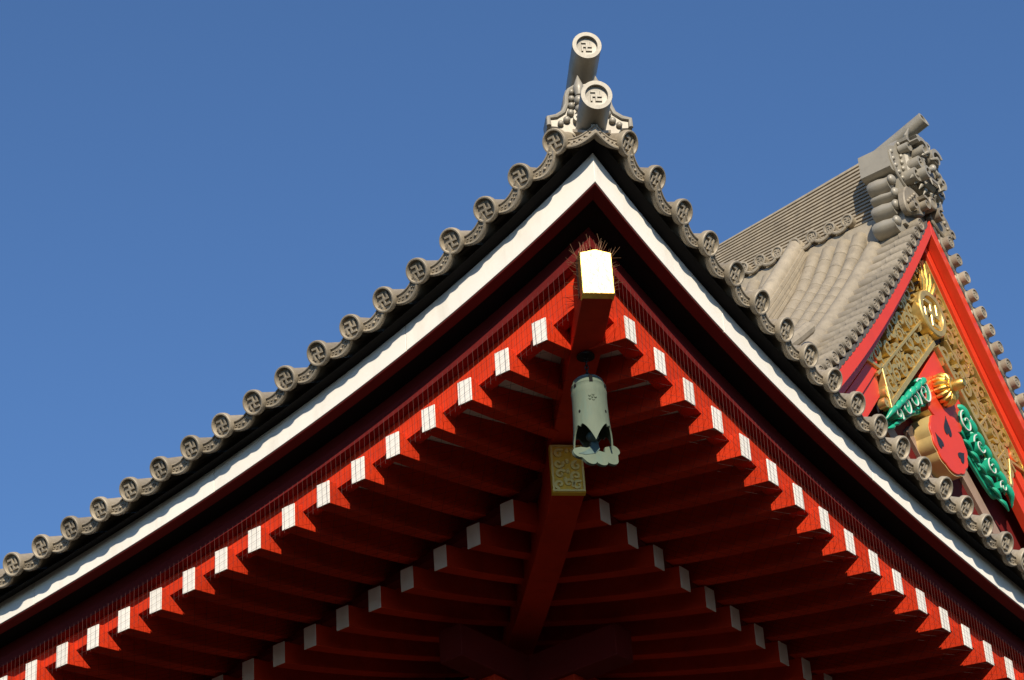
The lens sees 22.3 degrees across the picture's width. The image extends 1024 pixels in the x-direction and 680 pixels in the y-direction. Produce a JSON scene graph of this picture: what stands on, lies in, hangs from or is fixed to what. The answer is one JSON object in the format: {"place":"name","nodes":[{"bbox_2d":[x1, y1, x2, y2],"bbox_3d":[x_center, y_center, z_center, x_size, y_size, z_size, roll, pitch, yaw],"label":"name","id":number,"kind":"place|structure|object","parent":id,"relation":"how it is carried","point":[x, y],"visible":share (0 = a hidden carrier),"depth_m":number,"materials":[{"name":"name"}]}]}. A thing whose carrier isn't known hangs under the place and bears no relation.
{"place":"outdoors","nodes":[
{"label":"outdoors","id":0,"kind":"place"},
{"bbox_2d":[0,32,1023,679],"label":"temple hall","id":1,"kind":"structure","parent":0,"point":[554,566],"depth_m":25.97,"materials":[{"name":"red wood"}]},
{"bbox_2d":[0,270,573,679],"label":"bird net","id":2,"kind":"object","parent":1,"relation":"attached to","point":[328,521],"visible":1,"depth_m":25.54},
{"bbox_2d":[571,351,619,466],"bbox_3d":[0.742,0.653,23.949,0.411,1.238,0.371,-7,-32,6],"label":"wind bell","id":3,"kind":"object","parent":1,"relation":"hanging from","point":[591,426],"visible":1,"depth_m":23.82,"materials":[{"name":"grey metal"}]},
{"bbox_2d":[584,279,1023,679],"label":"bird net","id":4,"kind":"object","parent":1,"relation":"attached to","point":[785,527],"visible":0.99,"depth_m":26.07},
{"bbox_2d":[715,113,1023,549],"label":"gable roof","id":5,"kind":"structure","parent":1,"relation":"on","point":[856,265],"depth_m":42.43,"materials":[{"name":"grey tile"}]},
{"bbox_2d":[0,0,1023,568],"label":"sky","id":6,"kind":"structure","parent":0,"point":[196,195],"materials":[{"name":"blue"}]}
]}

